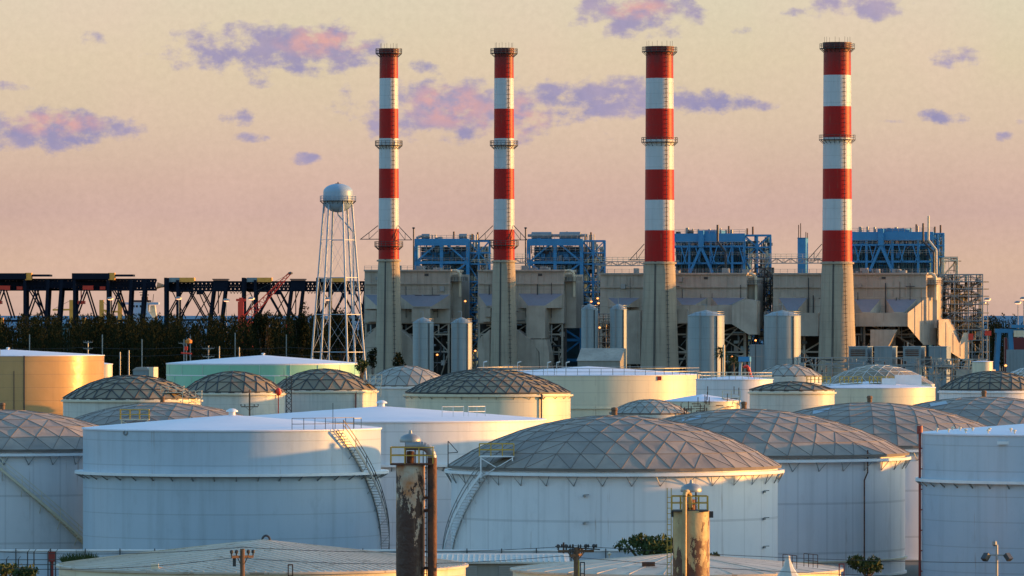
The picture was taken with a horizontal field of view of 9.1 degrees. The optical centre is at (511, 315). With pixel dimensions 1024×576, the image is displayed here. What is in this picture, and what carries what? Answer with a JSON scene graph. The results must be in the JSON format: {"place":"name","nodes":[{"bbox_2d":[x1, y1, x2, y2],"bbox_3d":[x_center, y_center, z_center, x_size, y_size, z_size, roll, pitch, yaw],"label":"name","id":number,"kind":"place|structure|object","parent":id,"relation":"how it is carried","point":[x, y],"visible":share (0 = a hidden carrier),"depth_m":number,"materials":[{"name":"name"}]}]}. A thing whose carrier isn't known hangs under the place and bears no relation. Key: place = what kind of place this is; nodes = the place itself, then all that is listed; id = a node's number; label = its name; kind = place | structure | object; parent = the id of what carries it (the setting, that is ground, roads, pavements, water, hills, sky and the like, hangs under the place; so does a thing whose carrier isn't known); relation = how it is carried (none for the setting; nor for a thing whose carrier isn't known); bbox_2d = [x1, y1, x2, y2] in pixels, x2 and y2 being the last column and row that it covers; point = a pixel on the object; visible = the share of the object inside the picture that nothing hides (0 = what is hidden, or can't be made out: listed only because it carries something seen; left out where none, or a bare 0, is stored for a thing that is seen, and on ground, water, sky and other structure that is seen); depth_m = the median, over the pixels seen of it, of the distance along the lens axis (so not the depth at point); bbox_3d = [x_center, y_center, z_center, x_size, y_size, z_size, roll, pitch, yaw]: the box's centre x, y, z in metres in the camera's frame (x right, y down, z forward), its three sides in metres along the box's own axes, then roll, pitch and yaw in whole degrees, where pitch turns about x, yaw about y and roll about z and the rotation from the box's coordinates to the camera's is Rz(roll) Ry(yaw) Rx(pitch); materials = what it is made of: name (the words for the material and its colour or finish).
{"place":"outdoors","nodes":[
{"label":"outdoors","id":0,"kind":"place"},
{"bbox_2d":[311,182,366,379],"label":"water tower","id":1,"kind":"structure","parent":0,"point":[337,197],"depth_m":1758.75,"materials":[{"name":"white metal"}]},
{"bbox_2d":[425,553,568,575],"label":"warehouse","id":2,"kind":"structure","parent":0,"point":[494,566],"depth_m":536.21,"materials":[{"name":"white paint"}]},
{"bbox_2d":[1,316,1022,365],"bbox_3d":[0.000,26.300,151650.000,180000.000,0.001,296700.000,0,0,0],"label":"sea","id":3,"kind":"structure","parent":0,"point":[1019,319],"depth_m":39151.31,"materials":[{"name":"liquid"}]},
{"bbox_2d":[0,0,1023,315],"label":"sky","id":4,"kind":"structure","parent":0,"point":[201,140],"materials":[{"name":"pink"}]},
{"bbox_2d":[716,225,726,267],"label":"vent stack","id":5,"kind":"object","parent":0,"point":[721,246],"visible":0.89,"depth_m":1922.65,"materials":[{"name":"metal"}]},
{"bbox_2d":[674,226,772,365],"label":"boiler house","id":6,"kind":"structure","parent":0,"point":[701,251],"depth_m":1938.54,"materials":[{"name":"blue metal"}]},
{"bbox_2d":[777,555,798,575],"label":"tent peak","id":7,"kind":"structure","parent":0,"point":[788,568],"depth_m":424.68,"materials":[{"name":"white fabric"}]},
{"bbox_2d":[852,224,944,379],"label":"boiler house","id":8,"kind":"structure","parent":0,"point":[887,250],"depth_m":1926.97,"materials":[{"name":"blue metal"}]},
{"bbox_2d":[890,367,1003,575],"bbox_3d":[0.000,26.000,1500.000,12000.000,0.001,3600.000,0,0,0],"label":"ground","id":9,"kind":"structure","parent":0,"point":[911,568],"depth_m":656.93,"materials":[{"name":"grey concrete"}]},
{"bbox_2d":[0,562,23,575],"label":"bush","id":10,"kind":"object","parent":9,"relation":"on","point":[4,571],"visible":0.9,"depth_m":554.91,"materials":[{"name":"green plant"}]},
{"bbox_2d":[9,564,38,575],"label":"bush","id":11,"kind":"object","parent":9,"relation":"on","point":[28,571],"visible":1,"depth_m":551.34,"materials":[{"name":"green plant"}]},
{"bbox_2d":[2,549,57,575],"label":"fence","id":12,"kind":"object","parent":9,"relation":"on","point":[47,559],"visible":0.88,"depth_m":564.95,"materials":[{"name":"metal"}]},
{"bbox_2d":[0,273,82,333],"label":"container crane","id":13,"kind":"object","parent":9,"relation":"on","point":[26,283],"visible":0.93,"depth_m":3004.50,"materials":[{"name":"black metal"}]},
{"bbox_2d":[0,402,98,548],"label":"storage tank","id":14,"kind":"object","parent":9,"relation":"on","point":[41,484],"visible":0.68,"depth_m":661.24,"materials":[{"name":"white metal"}]},
{"bbox_2d":[0,347,104,415],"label":"storage tank","id":15,"kind":"object","parent":9,"relation":"on","point":[42,381],"visible":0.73,"depth_m":1263.01,"materials":[{"name":"beige metal"}]},
{"bbox_2d":[56,551,98,562],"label":"bush","id":16,"kind":"object","parent":9,"relation":"on","point":[63,558],"visible":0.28,"depth_m":519.61,"materials":[{"name":"green plant"}]},
{"bbox_2d":[40,292,163,349],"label":"cargo ship","id":17,"kind":"object","parent":9,"relation":"on","point":[151,311],"visible":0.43,"depth_m":3242.00,"materials":[{"name":"white metal"}]},
{"bbox_2d":[49,273,163,345],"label":"container crane","id":18,"kind":"object","parent":9,"relation":"on","point":[109,283],"visible":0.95,"depth_m":3004.50,"materials":[{"name":"black metal"}]},
{"bbox_2d":[61,375,202,417],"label":"storage tank","id":19,"kind":"object","parent":9,"relation":"on","point":[107,392],"visible":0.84,"depth_m":1153.03,"materials":[{"name":"grey metal"}]},
{"bbox_2d":[133,367,157,376],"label":"hut","id":20,"kind":"object","parent":9,"relation":"on","point":[151,371],"visible":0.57,"depth_m":1419.90,"materials":[{"name":"metal"}]},
{"bbox_2d":[76,396,243,425],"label":"storage tank","id":21,"kind":"object","parent":9,"relation":"on","point":[162,409],"visible":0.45,"depth_m":750.03,"materials":[{"name":"grey metal"}]},
{"bbox_2d":[0,310,364,379],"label":"pine wood","id":22,"kind":"object","parent":9,"relation":"on","point":[154,335],"visible":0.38,"depth_m":2116.49,"materials":[{"name":"green plant"}]},
{"bbox_2d":[164,278,252,334],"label":"container crane","id":23,"kind":"object","parent":9,"relation":"on","point":[179,286],"visible":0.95,"depth_m":3004.54,"materials":[{"name":"black metal"}]},
{"bbox_2d":[75,408,389,548],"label":"storage tank","id":24,"kind":"object","parent":9,"relation":"on","point":[189,482],"visible":0.82,"depth_m":639.65,"materials":[{"name":"white metal"}]},
{"bbox_2d":[186,371,285,415],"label":"storage tank","id":25,"kind":"object","parent":9,"relation":"on","point":[226,390],"visible":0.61,"depth_m":1250.54,"materials":[{"name":"grey metal"}]},
{"bbox_2d":[230,549,254,575],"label":"utility pole","id":26,"kind":"object","parent":9,"relation":"on","point":[242,557],"visible":1,"depth_m":399.90,"materials":[{"name":"wood"}]},
{"bbox_2d":[56,534,468,575],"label":"storage tank","id":27,"kind":"object","parent":9,"relation":"on","point":[377,563],"visible":0.84,"depth_m":428.11,"materials":[{"name":"white metal"}]},
{"bbox_2d":[166,353,359,387],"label":"storage tank","id":28,"kind":"object","parent":9,"relation":"on","point":[276,369],"visible":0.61,"depth_m":1515.87,"materials":[{"name":"green metal"}]},
{"bbox_2d":[251,310,276,354],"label":"pine tree","id":29,"kind":"object","parent":9,"relation":"on","point":[260,323],"visible":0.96,"depth_m":2064.10,"materials":[{"name":"green plant"}]},
{"bbox_2d":[236,272,292,349],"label":"harbour crane","id":30,"kind":"object","parent":9,"relation":"on","point":[240,307],"visible":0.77,"depth_m":2699.05,"materials":[{"name":"red paint"}]},
{"bbox_2d":[242,278,327,344],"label":"container crane","id":31,"kind":"object","parent":9,"relation":"on","point":[298,285],"visible":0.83,"depth_m":3004.54,"materials":[{"name":"black metal"}]},
{"bbox_2d":[292,302,309,357],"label":"pine tree","id":32,"kind":"object","parent":9,"relation":"on","point":[301,334],"visible":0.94,"depth_m":2068.94,"materials":[{"name":"green plant"}]},
{"bbox_2d":[0,548,641,575],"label":"containment wall","id":33,"kind":"structure","parent":9,"relation":"on","point":[595,554],"depth_m":572.00,"materials":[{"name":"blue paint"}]},
{"bbox_2d":[277,368,381,412],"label":"storage tank","id":34,"kind":"object","parent":9,"relation":"on","point":[321,389],"visible":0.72,"depth_m":1290.33,"materials":[{"name":"grey metal"}]},
{"bbox_2d":[286,376,291,412],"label":"lattice mast","id":35,"kind":"object","parent":34,"relation":"attached to","point":[289,393],"visible":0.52,"depth_m":1199.45,"materials":[{"name":"metal"}]},
{"bbox_2d":[316,278,364,358],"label":"container crane","id":36,"kind":"object","parent":9,"relation":"on","point":[338,282],"visible":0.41,"depth_m":3004.54,"materials":[{"name":"black metal"}]},
{"bbox_2d":[330,306,351,360],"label":"pine tree","id":37,"kind":"object","parent":9,"relation":"on","point":[339,348],"visible":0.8,"depth_m":2073.51,"materials":[{"name":"green plant"}]},
{"bbox_2d":[355,359,368,377],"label":"tree","id":38,"kind":"object","parent":9,"relation":"on","point":[361,366],"visible":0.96,"depth_m":1480.15,"materials":[{"name":"green plant"}]},
{"bbox_2d":[366,347,376,374],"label":"tree","id":39,"kind":"object","parent":9,"relation":"on","point":[372,361],"visible":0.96,"depth_m":1829.41,"materials":[{"name":"green plant"}]},
{"bbox_2d":[360,43,411,373],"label":"chimney","id":40,"kind":"object","parent":9,"relation":"on","point":[388,334],"visible":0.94,"depth_m":1905.10,"materials":[{"name":"concrete"}]},
{"bbox_2d":[392,352,405,365],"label":"tree","id":41,"kind":"object","parent":9,"relation":"on","point":[398,361],"visible":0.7,"depth_m":1839.16,"materials":[{"name":"green plant"}]},
{"bbox_2d":[254,400,546,548],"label":"storage tank","id":42,"kind":"object","parent":9,"relation":"on","point":[462,432],"visible":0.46,"depth_m":691.26,"materials":[{"name":"white metal"}]},
{"bbox_2d":[366,365,440,407],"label":"storage tank","id":43,"kind":"object","parent":9,"relation":"on","point":[397,382],"visible":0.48,"depth_m":1364.90,"materials":[{"name":"grey metal"}]},
{"bbox_2d":[390,430,436,575],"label":"scrubber vessel","id":44,"kind":"object","parent":9,"relation":"on","point":[411,497],"visible":1,"depth_m":399.25,"materials":[{"name":"metal"}]},
{"bbox_2d":[364,266,468,378],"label":"precipitator block","id":45,"kind":"structure","parent":9,"relation":"on","point":[439,295],"depth_m":1919.91,"materials":[{"name":"beige metal"}]},
{"bbox_2d":[413,311,433,371],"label":"silo","id":46,"kind":"object","parent":9,"relation":"on","point":[423,342],"visible":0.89,"depth_m":1787.55,"materials":[{"name":"blue paint"}]},
{"bbox_2d":[414,232,490,368],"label":"boiler house","id":47,"kind":"structure","parent":9,"relation":"on","point":[468,258],"depth_m":1955.51,"materials":[{"name":"blue metal"}]},
{"bbox_2d":[451,311,471,372],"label":"silo","id":48,"kind":"object","parent":9,"relation":"on","point":[461,343],"visible":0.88,"depth_m":1787.46,"materials":[{"name":"blue paint"}]},
{"bbox_2d":[403,368,572,422],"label":"storage tank","id":49,"kind":"object","parent":9,"relation":"on","point":[504,392],"visible":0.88,"depth_m":1119.10,"materials":[{"name":"grey metal"}]},
{"bbox_2d":[478,42,526,370],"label":"chimney","id":50,"kind":"object","parent":9,"relation":"on","point":[503,330],"visible":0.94,"depth_m":1897.71,"materials":[{"name":"concrete"}]},
{"bbox_2d":[477,266,582,370],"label":"precipitator block","id":51,"kind":"structure","parent":9,"relation":"on","point":[549,302],"depth_m":1911.83,"materials":[{"name":"beige metal"}]},
{"bbox_2d":[527,232,605,367],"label":"boiler house","id":52,"kind":"structure","parent":9,"relation":"on","point":[581,259],"depth_m":1948.54,"materials":[{"name":"blue metal"}]},
{"bbox_2d":[555,544,599,575],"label":"utility pole","id":53,"kind":"object","parent":9,"relation":"on","point":[575,554],"visible":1,"depth_m":399.88,"materials":[{"name":"wood"}]},
{"bbox_2d":[6,556,884,575],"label":"power line","id":54,"kind":"object","parent":53,"relation":"attached to","point":[427,563],"visible":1,"depth_m":400.12,"materials":[{"name":"metal"}]},
{"bbox_2d":[9,545,992,562],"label":"power line","id":55,"kind":"object","parent":53,"relation":"attached to","point":[526,548],"visible":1,"depth_m":399.96,"materials":[{"name":"metal"}]},
{"bbox_2d":[477,361,700,417],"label":"storage tank","id":56,"kind":"object","parent":9,"relation":"on","point":[596,391],"visible":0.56,"depth_m":1254.97,"materials":[{"name":"beige metal"}]},
{"bbox_2d":[581,297,597,347],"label":"silo","id":57,"kind":"object","parent":9,"relation":"on","point":[589,325],"visible":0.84,"depth_m":1832.91,"materials":[{"name":"blue paint"}]},
{"bbox_2d":[577,348,625,367],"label":"shed","id":58,"kind":"structure","parent":9,"relation":"on","point":[606,357],"depth_m":1801.18,"materials":[{"name":"white metal"}]},
{"bbox_2d":[598,313,609,347],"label":"pipe rack","id":59,"kind":"object","parent":9,"relation":"on","point":[605,325],"visible":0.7,"depth_m":1839.34,"materials":[{"name":"metal"}]},
{"bbox_2d":[442,407,783,560],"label":"storage tank","id":60,"kind":"object","parent":9,"relation":"on","point":[606,481],"visible":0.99,"depth_m":581.16,"materials":[{"name":"white metal"}]},
{"bbox_2d":[610,298,626,367],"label":"silo","id":61,"kind":"object","parent":9,"relation":"on","point":[618,325],"visible":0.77,"depth_m":1832.89,"materials":[{"name":"blue paint"}]},
{"bbox_2d":[596,257,644,301],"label":"walkway bridge","id":62,"kind":"structure","parent":9,"relation":"on","point":[617,259],"depth_m":1917.89,"materials":[{"name":"metal"}]},
{"bbox_2d":[612,532,672,555],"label":"tree","id":63,"kind":"object","parent":9,"relation":"on","point":[655,546],"visible":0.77,"depth_m":562.99,"materials":[{"name":"green plant"}]},
{"bbox_2d":[630,46,678,370],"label":"chimney","id":64,"kind":"object","parent":9,"relation":"on","point":[659,343],"visible":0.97,"depth_m":1886.84,"materials":[{"name":"concrete"}]},
{"bbox_2d":[609,399,704,418],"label":"storage tank","id":65,"kind":"object","parent":9,"relation":"on","point":[656,408],"visible":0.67,"depth_m":1010.41,"materials":[{"name":"grey metal"}]},
{"bbox_2d":[510,553,842,575],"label":"storage tank","id":66,"kind":"object","parent":9,"relation":"on","point":[608,567],"visible":0.76,"depth_m":443.31,"materials":[{"name":"white metal"}]},
{"bbox_2d":[599,268,762,376],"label":"precipitator block","id":67,"kind":"structure","parent":9,"relation":"on","point":[736,299],"depth_m":1902.11,"materials":[{"name":"beige metal"}]},
{"bbox_2d":[667,480,712,575],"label":"scrubber vessel","id":68,"kind":"object","parent":9,"relation":"on","point":[691,539],"visible":1,"depth_m":399.04,"materials":[{"name":"beige paint"}]},
{"bbox_2d":[664,386,740,412],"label":"storage tank","id":69,"kind":"object","parent":9,"relation":"on","point":[708,402],"visible":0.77,"depth_m":1064.07,"materials":[{"name":"white metal"}]},
{"bbox_2d":[688,304,723,377],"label":"silo","id":70,"kind":"object","parent":9,"relation":"on","point":[705,333],"visible":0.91,"depth_m":1785.43,"materials":[{"name":"blue paint"}]},
{"bbox_2d":[712,346,729,376],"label":"palm tree","id":71,"kind":"object","parent":9,"relation":"on","point":[720,351],"visible":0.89,"depth_m":1599.77,"materials":[{"name":"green plant"}]},
{"bbox_2d":[695,372,772,408],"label":"storage tank","id":72,"kind":"object","parent":9,"relation":"on","point":[726,384],"visible":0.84,"depth_m":1183.79,"materials":[{"name":"white metal"}]},
{"bbox_2d":[749,345,763,376],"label":"filter housing","id":73,"kind":"object","parent":9,"relation":"on","point":[759,358],"visible":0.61,"depth_m":1814.63,"materials":[{"name":"blue paint"}]},
{"bbox_2d":[754,268,773,344],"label":"pipe rack","id":74,"kind":"object","parent":9,"relation":"on","point":[767,274],"visible":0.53,"depth_m":1915.45,"materials":[{"name":"metal"}]},
{"bbox_2d":[764,304,800,368],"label":"silo","id":75,"kind":"object","parent":9,"relation":"on","point":[782,336],"visible":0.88,"depth_m":1810.52,"materials":[{"name":"blue paint"}]},
{"bbox_2d":[748,254,821,344],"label":"walkway bridge","id":76,"kind":"structure","parent":9,"relation":"on","point":[796,262],"depth_m":1907.42,"materials":[{"name":"metal"}]},
{"bbox_2d":[664,401,910,575],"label":"storage tank","id":77,"kind":"object","parent":9,"relation":"on","point":[841,490],"visible":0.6,"depth_m":635.26,"materials":[{"name":"white metal"}]},
{"bbox_2d":[755,364,821,383],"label":"storage tank","id":78,"kind":"object","parent":9,"relation":"on","point":[787,372],"visible":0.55,"depth_m":1373.80,"materials":[{"name":"grey metal"}]},
{"bbox_2d":[748,381,835,411],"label":"storage tank","id":79,"kind":"object","parent":9,"relation":"on","point":[790,396],"visible":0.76,"depth_m":1100.33,"materials":[{"name":"beige metal"}]},
{"bbox_2d":[798,223,807,272],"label":"lift shaft","id":80,"kind":"object","parent":9,"relation":"on","point":[803,248],"visible":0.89,"depth_m":1915.97,"materials":[{"name":"blue metal"}]},
{"bbox_2d":[807,37,855,383],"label":"chimney","id":81,"kind":"object","parent":9,"relation":"on","point":[837,329],"visible":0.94,"depth_m":1875.83,"materials":[{"name":"concrete"}]},
{"bbox_2d":[797,354,917,377],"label":"pipe yard","id":82,"kind":"structure","parent":9,"relation":"on","point":[845,364],"depth_m":1760.13,"materials":[{"name":"metal"}]},
{"bbox_2d":[848,346,872,369],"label":"filter housing","id":83,"kind":"object","parent":9,"relation":"on","point":[860,351],"visible":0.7,"depth_m":1818.49,"materials":[{"name":"blue paint"}]},
{"bbox_2d":[846,554,883,575],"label":"tree","id":84,"kind":"object","parent":9,"relation":"on","point":[872,567],"visible":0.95,"depth_m":605.59,"materials":[{"name":"green plant"}]},
{"bbox_2d":[772,268,968,377],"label":"precipitator block","id":85,"kind":"structure","parent":9,"relation":"on","point":[899,308],"depth_m":1891.45,"materials":[{"name":"beige metal"}]},
{"bbox_2d":[806,375,935,404],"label":"storage tank","id":86,"kind":"object","parent":9,"relation":"on","point":[905,389],"visible":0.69,"depth_m":1189.82,"materials":[{"name":"beige metal"}]},
{"bbox_2d":[823,365,934,386],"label":"storage tank","id":87,"kind":"object","parent":9,"relation":"on","point":[865,372],"visible":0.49,"depth_m":1345.99,"materials":[{"name":"grey metal"}]},
{"bbox_2d":[874,346,897,363],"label":"filter housing","id":88,"kind":"object","parent":9,"relation":"on","point":[885,351],"visible":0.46,"depth_m":1816.99,"materials":[{"name":"blue paint"}]},
{"bbox_2d":[794,396,986,559],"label":"storage tank","id":89,"kind":"object","parent":9,"relation":"on","point":[896,424],"visible":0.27,"depth_m":685.11,"materials":[{"name":"grey metal"}]},
{"bbox_2d":[903,346,925,376],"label":"filter housing","id":90,"kind":"object","parent":9,"relation":"on","point":[918,352],"visible":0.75,"depth_m":1815.18,"materials":[{"name":"blue paint"}]},
{"bbox_2d":[922,216,937,345],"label":"vent stack","id":91,"kind":"object","parent":9,"relation":"on","point":[931,249],"visible":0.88,"depth_m":1910.34,"materials":[{"name":"metal"}]},
{"bbox_2d":[928,346,950,399],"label":"filter housing","id":92,"kind":"object","parent":9,"relation":"on","point":[941,352],"visible":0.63,"depth_m":1813.58,"materials":[{"name":"blue paint"}]},
{"bbox_2d":[941,257,960,369],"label":"pipe rack","id":93,"kind":"object","parent":9,"relation":"on","point":[944,261],"visible":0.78,"depth_m":1916.22,"materials":[{"name":"beige metal"}]},
{"bbox_2d":[918,355,995,399],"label":"pipe yard","id":94,"kind":"structure","parent":9,"relation":"on","point":[948,365],"depth_m":1754.12,"materials":[{"name":"metal"}]},
{"bbox_2d":[937,274,988,379],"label":"pipe rack","id":95,"kind":"object","parent":9,"relation":"on","point":[960,297],"visible":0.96,"depth_m":1904.97,"materials":[{"name":"metal"}]},
{"bbox_2d":[914,390,1023,425],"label":"storage tank","id":96,"kind":"object","parent":9,"relation":"on","point":[991,411],"visible":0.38,"depth_m":738.08,"materials":[{"name":"grey metal"}]},
{"bbox_2d":[915,424,1023,575],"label":"storage tank","id":97,"kind":"object","parent":9,"relation":"on","point":[970,481],"visible":1,"depth_m":615.96,"materials":[{"name":"white metal"}]},
{"bbox_2d":[937,371,1023,399],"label":"storage tank","id":98,"kind":"object","parent":9,"relation":"on","point":[999,384],"visible":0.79,"depth_m":1145.87,"materials":[{"name":"grey metal"}]},
{"bbox_2d":[972,361,992,372],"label":"storage tank","id":99,"kind":"object","parent":9,"relation":"on","point":[978,366],"visible":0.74,"depth_m":1721.75,"materials":[{"name":"white metal"}]},
{"bbox_2d":[958,313,1022,370],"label":"wood","id":100,"kind":"object","parent":9,"relation":"on","point":[992,325],"visible":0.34,"depth_m":2926.34,"materials":[{"name":"green plant"}]},
{"bbox_2d":[981,540,1012,575],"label":"floodlight pole","id":101,"kind":"object","parent":9,"relation":"on","point":[987,556],"visible":1,"depth_m":419.86,"materials":[{"name":"metal"}]},
{"bbox_2d":[993,325,1023,370],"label":"portal crane","id":102,"kind":"object","parent":9,"relation":"on","point":[1016,332],"visible":0.63,"depth_m":1899.76,"materials":[{"name":"blue paint"}]},
{"bbox_2d":[1004,338,1023,371],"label":"container","id":103,"kind":"object","parent":9,"relation":"on","point":[1018,343],"visible":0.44,"depth_m":1948.00,"materials":[{"name":"metal"}]},
{"bbox_2d":[1006,350,1023,372],"bbox_3d":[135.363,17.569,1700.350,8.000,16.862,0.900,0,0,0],"label":"storage tank","id":104,"kind":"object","parent":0,"point":[1014,360],"depth_m":1700.00,"materials":[{"name":"white metal"}]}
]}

